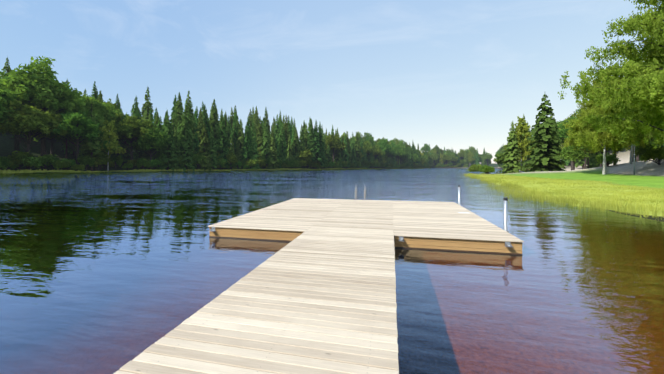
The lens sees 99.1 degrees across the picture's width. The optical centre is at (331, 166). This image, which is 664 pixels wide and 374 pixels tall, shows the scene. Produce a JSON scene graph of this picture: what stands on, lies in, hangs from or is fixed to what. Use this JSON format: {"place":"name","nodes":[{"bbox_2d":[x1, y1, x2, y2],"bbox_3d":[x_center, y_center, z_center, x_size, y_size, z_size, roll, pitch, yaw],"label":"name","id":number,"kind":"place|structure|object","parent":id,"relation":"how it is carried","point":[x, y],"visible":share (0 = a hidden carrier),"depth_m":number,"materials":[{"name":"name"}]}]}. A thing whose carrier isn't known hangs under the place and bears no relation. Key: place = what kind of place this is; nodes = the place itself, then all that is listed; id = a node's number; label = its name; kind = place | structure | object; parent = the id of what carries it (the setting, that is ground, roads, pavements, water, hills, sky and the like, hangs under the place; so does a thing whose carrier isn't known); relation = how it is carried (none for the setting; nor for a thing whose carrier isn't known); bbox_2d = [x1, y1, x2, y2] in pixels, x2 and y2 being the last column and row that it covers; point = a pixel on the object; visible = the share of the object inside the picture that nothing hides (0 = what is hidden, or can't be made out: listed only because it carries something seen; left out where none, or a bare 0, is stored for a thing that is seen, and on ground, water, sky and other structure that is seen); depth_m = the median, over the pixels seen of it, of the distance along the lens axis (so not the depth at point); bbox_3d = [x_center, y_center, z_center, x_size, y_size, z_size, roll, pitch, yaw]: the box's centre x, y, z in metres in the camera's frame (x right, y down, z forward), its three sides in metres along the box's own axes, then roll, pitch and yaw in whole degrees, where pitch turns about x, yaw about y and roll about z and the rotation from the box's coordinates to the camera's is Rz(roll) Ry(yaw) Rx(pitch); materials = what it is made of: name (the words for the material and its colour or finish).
{"place":"outdoors","nodes":[
{"label":"outdoors","id":0,"kind":"place"},
{"bbox_2d":[0,0,660,163],"label":"sky","id":1,"kind":"structure","parent":0,"point":[456,75],"materials":[{"name":"blue"}]},
{"bbox_2d":[0,168,663,373],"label":"lake water","id":2,"kind":"structure","parent":0,"point":[107,272],"depth_m":5.76,"materials":[{"name":"blue liquid"}]},
{"bbox_2d":[209,226,521,254],"bbox_3d":[-0.483,2.098,3.413,8.586,0.540,24.683,0,0,12],"label":"dock frame","id":3,"kind":"object","parent":2,"relation":"on","point":[479,246],"visible":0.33,"depth_m":7.39,"materials":[{"name":"brown wood"}]},
{"bbox_2d":[113,198,523,373],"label":"dock deck","id":4,"kind":"structure","parent":3,"relation":"on","point":[281,314],"depth_m":3.84,"materials":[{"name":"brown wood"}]},
{"bbox_2d":[503,197,508,232],"bbox_3d":[4.967,2.312,8.117,0.139,2.872,0.140,0,0,12],"label":"mooring post","id":5,"kind":"object","parent":3,"relation":"on","point":[505,199],"visible":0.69,"depth_m":8.08,"materials":[{"name":"white metal"}]},
{"bbox_2d":[0,133,663,221],"bbox_3d":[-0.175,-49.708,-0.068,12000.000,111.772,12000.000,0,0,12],"label":"ground","id":6,"kind":"structure","parent":0,"point":[649,174],"depth_m":56.95,"materials":[{"name":"green plant"}]},
{"bbox_2d":[0,57,10,78],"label":"spruce tree","id":7,"kind":"object","parent":6,"relation":"on","point":[6,68],"visible":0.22,"depth_m":144.20,"materials":[{"name":"green plant"}]},
{"bbox_2d":[0,88,16,122],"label":"tree","id":8,"kind":"object","parent":6,"relation":"on","point":[4,102],"visible":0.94,"depth_m":96.56,"materials":[{"name":"green plant"}]},
{"bbox_2d":[0,156,18,169],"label":"understory bush","id":9,"kind":"object","parent":6,"relation":"on","point":[4,162],"visible":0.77,"depth_m":96.18,"materials":[{"name":"green plant"}]},
{"bbox_2d":[5,150,35,170],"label":"understory bush","id":10,"kind":"object","parent":6,"relation":"on","point":[17,157],"visible":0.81,"depth_m":98.49,"materials":[{"name":"green plant"}]},
{"bbox_2d":[0,68,41,152],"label":"tree","id":11,"kind":"object","parent":6,"relation":"on","point":[16,144],"visible":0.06,"depth_m":111.13,"materials":[{"name":"green plant"}]},
{"bbox_2d":[17,155,42,169],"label":"understory bush","id":12,"kind":"object","parent":6,"relation":"on","point":[37,162],"visible":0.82,"depth_m":101.11,"materials":[{"name":"green plant"}]},
{"bbox_2d":[0,100,67,169],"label":"tree","id":13,"kind":"object","parent":6,"relation":"on","point":[31,120],"visible":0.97,"depth_m":100.91,"materials":[{"name":"green plant"}]},
{"bbox_2d":[0,56,85,167],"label":"tree","id":14,"kind":"object","parent":6,"relation":"on","point":[37,83],"visible":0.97,"depth_m":109.26,"materials":[{"name":"green plant"}]},
{"bbox_2d":[27,135,64,155],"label":"tree","id":15,"kind":"object","parent":6,"relation":"on","point":[51,143],"visible":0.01,"depth_m":127.46,"materials":[{"name":"green plant"}]},
{"bbox_2d":[38,153,54,169],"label":"understory bush","id":16,"kind":"object","parent":6,"relation":"on","point":[46,160],"visible":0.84,"depth_m":104.83,"materials":[{"name":"green plant"}]},
{"bbox_2d":[52,160,71,168],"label":"understory bush","id":17,"kind":"object","parent":6,"relation":"on","point":[57,164],"visible":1,"depth_m":108.19,"materials":[{"name":"green plant"}]},
{"bbox_2d":[46,110,100,170],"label":"tree","id":18,"kind":"object","parent":6,"relation":"on","point":[82,125],"visible":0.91,"depth_m":112.45,"materials":[{"name":"green plant"}]},
{"bbox_2d":[70,164,84,170],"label":"understory bush","id":19,"kind":"object","parent":6,"relation":"on","point":[76,167],"visible":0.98,"depth_m":113.23,"materials":[{"name":"green plant"}]},
{"bbox_2d":[76,154,95,170],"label":"understory bush","id":20,"kind":"object","parent":6,"relation":"on","point":[86,160],"visible":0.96,"depth_m":115.60,"materials":[{"name":"green plant"}]},
{"bbox_2d":[52,90,119,164],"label":"tree","id":21,"kind":"object","parent":6,"relation":"on","point":[102,111],"visible":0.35,"depth_m":127.45,"materials":[{"name":"green plant"}]},
{"bbox_2d":[79,101,102,170],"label":"spruce tree","id":22,"kind":"object","parent":6,"relation":"on","point":[90,146],"visible":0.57,"depth_m":117.47,"materials":[{"name":"green plant"}]},
{"bbox_2d":[91,81,98,99],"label":"spruce tree","id":23,"kind":"object","parent":6,"relation":"on","point":[95,94],"visible":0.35,"depth_m":171.12,"materials":[{"name":"green plant"}]},
{"bbox_2d":[83,149,109,169],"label":"tree","id":24,"kind":"object","parent":6,"relation":"on","point":[100,154],"visible":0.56,"depth_m":119.44,"materials":[{"name":"green plant"}]},
{"bbox_2d":[79,130,119,169],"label":"tree","id":25,"kind":"object","parent":6,"relation":"on","point":[100,143],"visible":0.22,"depth_m":121.26,"materials":[{"name":"green plant"}]},
{"bbox_2d":[93,154,109,170],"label":"understory bush","id":26,"kind":"object","parent":6,"relation":"on","point":[97,161],"visible":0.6,"depth_m":120.72,"materials":[{"name":"green plant"}]},
{"bbox_2d":[96,98,120,112],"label":"tree","id":27,"kind":"object","parent":6,"relation":"on","point":[114,104],"visible":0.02,"depth_m":154.16,"materials":[{"name":"green plant"}]},
{"bbox_2d":[91,120,126,170],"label":"birch tree","id":28,"kind":"object","parent":6,"relation":"on","point":[111,136],"visible":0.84,"depth_m":123.11,"materials":[{"name":"green plant"}]},
{"bbox_2d":[98,110,128,166],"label":"tree","id":29,"kind":"object","parent":6,"relation":"on","point":[124,116],"visible":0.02,"depth_m":137.63,"materials":[{"name":"green plant"}]},
{"bbox_2d":[108,112,155,168],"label":"tree","id":30,"kind":"object","parent":6,"relation":"on","point":[129,128],"visible":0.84,"depth_m":132.80,"materials":[{"name":"green plant"}]},
{"bbox_2d":[131,97,141,154],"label":"spruce tree","id":31,"kind":"object","parent":6,"relation":"on","point":[136,112],"visible":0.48,"depth_m":161.10,"materials":[{"name":"green plant"}]},
{"bbox_2d":[136,158,150,168],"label":"understory bush","id":32,"kind":"object","parent":6,"relation":"on","point":[143,163],"visible":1,"depth_m":133.10,"materials":[{"name":"green plant"}]},
{"bbox_2d":[141,87,154,123],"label":"spruce tree","id":33,"kind":"object","parent":6,"relation":"on","point":[147,107],"visible":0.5,"depth_m":172.79,"materials":[{"name":"green plant"}]},
{"bbox_2d":[140,113,156,161],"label":"spruce tree","id":34,"kind":"object","parent":6,"relation":"on","point":[145,156],"visible":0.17,"depth_m":145.56,"materials":[{"name":"green plant"}]},
{"bbox_2d":[129,127,168,169],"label":"tree","id":35,"kind":"object","parent":6,"relation":"on","point":[156,140],"visible":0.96,"depth_m":135.62,"materials":[{"name":"green plant"}]},
{"bbox_2d":[148,159,159,169],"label":"understory bush","id":36,"kind":"object","parent":6,"relation":"on","point":[153,162],"visible":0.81,"depth_m":137.39,"materials":[{"name":"green plant"}]},
{"bbox_2d":[152,116,164,167],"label":"spruce tree","id":37,"kind":"object","parent":6,"relation":"on","point":[161,131],"visible":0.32,"depth_m":147.05,"materials":[{"name":"green plant"}]},
{"bbox_2d":[156,116,178,170],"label":"spruce tree","id":38,"kind":"object","parent":6,"relation":"on","point":[168,131],"visible":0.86,"depth_m":143.00,"materials":[{"name":"green plant"}]},
{"bbox_2d":[172,133,181,170],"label":"spruce tree","id":39,"kind":"object","parent":6,"relation":"on","point":[177,143],"visible":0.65,"depth_m":146.51,"materials":[{"name":"green plant"}]},
{"bbox_2d":[174,92,183,123],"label":"spruce tree","id":40,"kind":"object","parent":6,"relation":"on","point":[178,106],"visible":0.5,"depth_m":176.77,"materials":[{"name":"green plant"}]},
{"bbox_2d":[176,116,194,170],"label":"spruce tree","id":41,"kind":"object","parent":6,"relation":"on","point":[184,141],"visible":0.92,"depth_m":149.29,"materials":[{"name":"green plant"}]},
{"bbox_2d":[180,98,195,155],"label":"spruce tree","id":42,"kind":"object","parent":6,"relation":"on","point":[188,113],"visible":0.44,"depth_m":158.38,"materials":[{"name":"green plant"}]},
{"bbox_2d":[182,91,195,140],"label":"spruce tree","id":43,"kind":"object","parent":6,"relation":"on","point":[191,111],"visible":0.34,"depth_m":165.62,"materials":[{"name":"green plant"}]},
{"bbox_2d":[192,107,198,139],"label":"spruce tree","id":44,"kind":"object","parent":6,"relation":"on","point":[196,115],"visible":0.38,"depth_m":186.34,"materials":[{"name":"green plant"}]},
{"bbox_2d":[192,133,202,168],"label":"spruce tree","id":45,"kind":"object","parent":6,"relation":"on","point":[196,144],"visible":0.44,"depth_m":160.84,"materials":[{"name":"green plant"}]},
{"bbox_2d":[195,108,205,144],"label":"spruce tree","id":46,"kind":"object","parent":6,"relation":"on","point":[200,123],"visible":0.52,"depth_m":167.16,"materials":[{"name":"green plant"}]},
{"bbox_2d":[197,123,212,170],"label":"spruce tree","id":47,"kind":"object","parent":6,"relation":"on","point":[203,147],"visible":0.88,"depth_m":158.22,"materials":[{"name":"green plant"}]},
{"bbox_2d":[202,108,210,145],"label":"spruce tree","id":48,"kind":"object","parent":6,"relation":"on","point":[207,124],"visible":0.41,"depth_m":171.91,"materials":[{"name":"green plant"}]},
{"bbox_2d":[205,127,219,169],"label":"spruce tree","id":49,"kind":"object","parent":6,"relation":"on","point":[212,151],"visible":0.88,"depth_m":161.72,"materials":[{"name":"green plant"}]},
{"bbox_2d":[209,99,218,152],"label":"spruce tree","id":50,"kind":"object","parent":6,"relation":"on","point":[214,121],"visible":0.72,"depth_m":177.16,"materials":[{"name":"green plant"}]},
{"bbox_2d":[216,115,231,168],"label":"spruce tree","id":51,"kind":"object","parent":6,"relation":"on","point":[221,139],"visible":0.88,"depth_m":169.50,"materials":[{"name":"green plant"}]},
{"bbox_2d":[224,111,230,144],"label":"spruce tree","id":52,"kind":"object","parent":6,"relation":"on","point":[227,127],"visible":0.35,"depth_m":191.27,"materials":[{"name":"green plant"}]},
{"bbox_2d":[224,152,237,168],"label":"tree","id":53,"kind":"object","parent":6,"relation":"on","point":[232,159],"visible":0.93,"depth_m":169.27,"materials":[{"name":"green plant"}]},
{"bbox_2d":[228,138,236,168],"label":"spruce tree","id":54,"kind":"object","parent":6,"relation":"on","point":[231,147],"visible":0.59,"depth_m":176.37,"materials":[{"name":"green plant"}]},
{"bbox_2d":[229,118,239,158],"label":"spruce tree","id":55,"kind":"object","parent":6,"relation":"on","point":[234,134],"visible":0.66,"depth_m":189.16,"materials":[{"name":"green plant"}]},
{"bbox_2d":[236,124,245,167],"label":"spruce tree","id":56,"kind":"object","parent":6,"relation":"on","point":[240,142],"visible":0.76,"depth_m":185.46,"materials":[{"name":"green plant"}]},
{"bbox_2d":[241,129,251,168],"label":"spruce tree","id":57,"kind":"object","parent":6,"relation":"on","point":[247,148],"visible":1,"depth_m":178.42,"materials":[{"name":"green plant"}]},
{"bbox_2d":[243,119,252,159],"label":"spruce tree","id":58,"kind":"object","parent":6,"relation":"on","point":[247,126],"visible":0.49,"depth_m":189.66,"materials":[{"name":"green plant"}]},
{"bbox_2d":[245,158,257,168],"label":"understory bush","id":59,"kind":"object","parent":6,"relation":"on","point":[251,162],"visible":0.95,"depth_m":177.54,"materials":[{"name":"green plant"}]},
{"bbox_2d":[248,135,260,169],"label":"spruce tree","id":60,"kind":"object","parent":6,"relation":"on","point":[255,153],"visible":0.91,"depth_m":181.56,"materials":[{"name":"green plant"}]},
{"bbox_2d":[253,107,258,131],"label":"spruce tree","id":61,"kind":"object","parent":6,"relation":"on","point":[256,118],"visible":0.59,"depth_m":237.05,"materials":[{"name":"green plant"}]},
{"bbox_2d":[256,117,263,156],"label":"spruce tree","id":62,"kind":"object","parent":6,"relation":"on","point":[259,134],"visible":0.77,"depth_m":191.24,"materials":[{"name":"green plant"}]},
{"bbox_2d":[0,168,530,172],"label":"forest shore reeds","id":63,"kind":"object","parent":6,"relation":"on","point":[44,170],"visible":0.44,"depth_m":131.89,"materials":[{"name":"green plant"}]},
{"bbox_2d":[261,121,270,168],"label":"spruce tree","id":64,"kind":"object","parent":6,"relation":"on","point":[265,145],"visible":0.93,"depth_m":189.97,"materials":[{"name":"green plant"}]},
{"bbox_2d":[266,128,279,168],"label":"spruce tree","id":65,"kind":"object","parent":6,"relation":"on","point":[272,147],"visible":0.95,"depth_m":190.72,"materials":[{"name":"green plant"}]},
{"bbox_2d":[273,114,279,142],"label":"spruce tree","id":66,"kind":"object","parent":6,"relation":"on","point":[276,127],"visible":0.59,"depth_m":232.56,"materials":[{"name":"green plant"}]},
{"bbox_2d":[278,123,287,162],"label":"spruce tree","id":67,"kind":"object","parent":6,"relation":"on","point":[282,143],"visible":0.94,"depth_m":202.25,"materials":[{"name":"green plant"}]},
{"bbox_2d":[284,115,289,156],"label":"spruce tree","id":68,"kind":"object","parent":6,"relation":"on","point":[286,132],"visible":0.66,"depth_m":218.29,"materials":[{"name":"green plant"}]},
{"bbox_2d":[286,134,292,167],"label":"spruce tree","id":69,"kind":"object","parent":6,"relation":"on","point":[289,150],"visible":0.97,"depth_m":210.50,"materials":[{"name":"green plant"}]},
{"bbox_2d":[291,129,300,167],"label":"spruce tree","id":70,"kind":"object","parent":6,"relation":"on","point":[296,149],"visible":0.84,"depth_m":210.62,"materials":[{"name":"green plant"}]},
{"bbox_2d":[299,125,305,167],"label":"spruce tree","id":71,"kind":"object","parent":6,"relation":"on","point":[302,142],"visible":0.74,"depth_m":220.04,"materials":[{"name":"green plant"}]},
{"bbox_2d":[296,149,312,167],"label":"tree","id":72,"kind":"object","parent":6,"relation":"on","point":[304,155],"visible":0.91,"depth_m":210.73,"materials":[{"name":"green plant"}]},
{"bbox_2d":[306,119,317,168],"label":"spruce tree","id":73,"kind":"object","parent":6,"relation":"on","point":[311,141],"visible":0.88,"depth_m":219.82,"materials":[{"name":"green plant"}]},
{"bbox_2d":[310,121,322,168],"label":"spruce tree","id":74,"kind":"object","parent":6,"relation":"on","point":[317,145],"visible":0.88,"depth_m":221.83,"materials":[{"name":"green plant"}]},
{"bbox_2d":[317,122,326,168],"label":"spruce tree","id":75,"kind":"object","parent":6,"relation":"on","point":[322,149],"visible":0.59,"depth_m":227.47,"materials":[{"name":"green plant"}]},
{"bbox_2d":[325,134,346,167],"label":"tree","id":76,"kind":"object","parent":6,"relation":"on","point":[333,141],"visible":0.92,"depth_m":246.55,"materials":[{"name":"green plant"}]},
{"bbox_2d":[334,148,341,166],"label":"spruce tree","id":77,"kind":"object","parent":6,"relation":"on","point":[337,157],"visible":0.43,"depth_m":255.29,"materials":[{"name":"green plant"}]},
{"bbox_2d":[341,136,349,168],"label":"spruce tree","id":78,"kind":"object","parent":6,"relation":"on","point":[345,156],"visible":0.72,"depth_m":269.34,"materials":[{"name":"green plant"}]},
{"bbox_2d":[350,142,356,167],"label":"spruce tree","id":79,"kind":"object","parent":6,"relation":"on","point":[353,159],"visible":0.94,"depth_m":287.54,"materials":[{"name":"green plant"}]},
{"bbox_2d":[354,133,362,167],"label":"spruce tree","id":80,"kind":"object","parent":6,"relation":"on","point":[357,148],"visible":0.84,"depth_m":296.47,"materials":[{"name":"green plant"}]},
{"bbox_2d":[360,141,374,155],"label":"tree","id":81,"kind":"object","parent":6,"relation":"on","point":[367,146],"visible":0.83,"depth_m":314.71,"materials":[{"name":"green plant"}]},
{"bbox_2d":[373,144,382,167],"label":"tree","id":82,"kind":"object","parent":6,"relation":"on","point":[377,152],"visible":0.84,"depth_m":331.33,"materials":[{"name":"green plant"}]},
{"bbox_2d":[376,138,392,167],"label":"tree","id":83,"kind":"object","parent":6,"relation":"on","point":[384,146],"visible":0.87,"depth_m":353.28,"materials":[{"name":"green plant"}]},
{"bbox_2d":[393,144,405,167],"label":"tree","id":84,"kind":"object","parent":6,"relation":"on","point":[398,150],"visible":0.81,"depth_m":375.21,"materials":[{"name":"green plant"}]},
{"bbox_2d":[467,164,480,170],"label":"bush","id":85,"kind":"object","parent":6,"relation":"on","point":[473,167],"visible":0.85,"depth_m":136.54,"materials":[{"name":"green plant"}]},
{"bbox_2d":[481,166,494,173],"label":"bush","id":86,"kind":"object","parent":6,"relation":"on","point":[487,169],"visible":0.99,"depth_m":77.21,"materials":[{"name":"green plant"}]},
{"bbox_2d":[493,153,515,166],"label":"tree","id":87,"kind":"object","parent":6,"relation":"on","point":[498,160],"visible":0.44,"depth_m":127.01,"materials":[{"name":"green plant"}]},
{"bbox_2d":[499,120,522,172],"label":"spruce tree","id":88,"kind":"object","parent":6,"relation":"on","point":[513,165],"visible":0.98,"depth_m":96.68,"materials":[{"name":"green plant"}]},
{"bbox_2d":[504,116,534,171],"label":"birch tree","id":89,"kind":"object","parent":6,"relation":"on","point":[523,127],"visible":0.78,"depth_m":97.09,"materials":[{"name":"green plant"}]},
{"bbox_2d":[522,94,565,171],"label":"spruce tree","id":90,"kind":"object","parent":6,"relation":"on","point":[543,151],"visible":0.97,"depth_m":86.97,"materials":[{"name":"green plant"}]},
{"bbox_2d":[548,110,566,170],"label":"spruce tree","id":91,"kind":"object","parent":6,"relation":"on","point":[561,160],"visible":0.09,"depth_m":92.77,"materials":[{"name":"green plant"}]},
{"bbox_2d":[557,116,578,169],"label":"tree","id":92,"kind":"object","parent":6,"relation":"on","point":[563,132],"visible":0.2,"depth_m":108.87,"materials":[{"name":"green plant"}]},
{"bbox_2d":[557,145,589,169],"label":"tree","id":93,"kind":"object","parent":6,"relation":"on","point":[570,153],"visible":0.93,"depth_m":80.80,"materials":[{"name":"green plant"}]},
{"bbox_2d":[575,157,586,168],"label":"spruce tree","id":94,"kind":"object","parent":6,"relation":"on","point":[579,163],"visible":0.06,"depth_m":146.28,"materials":[{"name":"green plant"}]},
{"bbox_2d":[564,143,597,168],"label":"tree","id":95,"kind":"object","parent":6,"relation":"on","point":[585,152],"visible":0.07,"depth_m":89.57,"materials":[{"name":"green plant"}]},
{"bbox_2d":[586,150,602,167],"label":"shrub","id":96,"kind":"object","parent":6,"relation":"on","point":[592,161],"visible":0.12,"depth_m":101.08,"materials":[{"name":"green plant"}]},
{"bbox_2d":[563,68,649,173],"bbox_3d":[51.557,-8.808,53.075,13.951,20.658,13.215,0,0,-22],"label":"birch tree","id":97,"kind":"object","parent":6,"relation":"on","point":[588,137],"visible":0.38,"depth_m":52.63,"materials":[{"name":"green plant"}]},
{"bbox_2d":[595,154,620,166],"bbox_3d":[62.670,-1.545,64.389,4.603,3.198,4.272,0,0,-42],"label":"bush","id":98,"kind":"object","parent":6,"relation":"on","point":[611,158],"visible":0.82,"depth_m":63.67,"materials":[{"name":"green plant"}]},
{"bbox_2d":[563,78,654,173],"bbox_3d":[53.190,-8.016,55.120,12.867,19.054,12.188,0,0,36],"label":"birch tree","id":99,"kind":"object","parent":6,"relation":"on","point":[578,129],"visible":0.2,"depth_m":54.66,"materials":[{"name":"green plant"}]},
{"bbox_2d":[558,0,663,148],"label":"birch tree","id":100,"kind":"object","parent":6,"relation":"on","point":[646,83],"visible":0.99,"depth_m":39.14,"materials":[{"name":"green plant"}]},
{"bbox_2d":[593,0,663,134],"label":"birch tree","id":101,"kind":"object","parent":6,"relation":"on","point":[619,104],"visible":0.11,"depth_m":42.91,"materials":[{"name":"green plant"}]},
{"bbox_2d":[620,54,662,163],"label":"birch tree","id":102,"kind":"object","parent":6,"relation":"on","point":[631,154],"visible":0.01,"depth_m":59.99,"materials":[{"name":"green plant"}]},
{"bbox_2d":[633,143,662,158],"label":"bush","id":103,"kind":"object","parent":6,"relation":"on","point":[639,150],"visible":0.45,"depth_m":63.97,"materials":[{"name":"green plant"}]},
{"bbox_2d":[638,146,663,164],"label":"bush","id":104,"kind":"object","parent":6,"relation":"on","point":[657,153],"visible":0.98,"depth_m":50.21,"materials":[{"name":"green plant"}]},
{"bbox_2d":[464,173,663,222],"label":"marsh grass","id":105,"kind":"structure","parent":0,"point":[533,195],"depth_m":20.31,"materials":[{"name":"green plant"}]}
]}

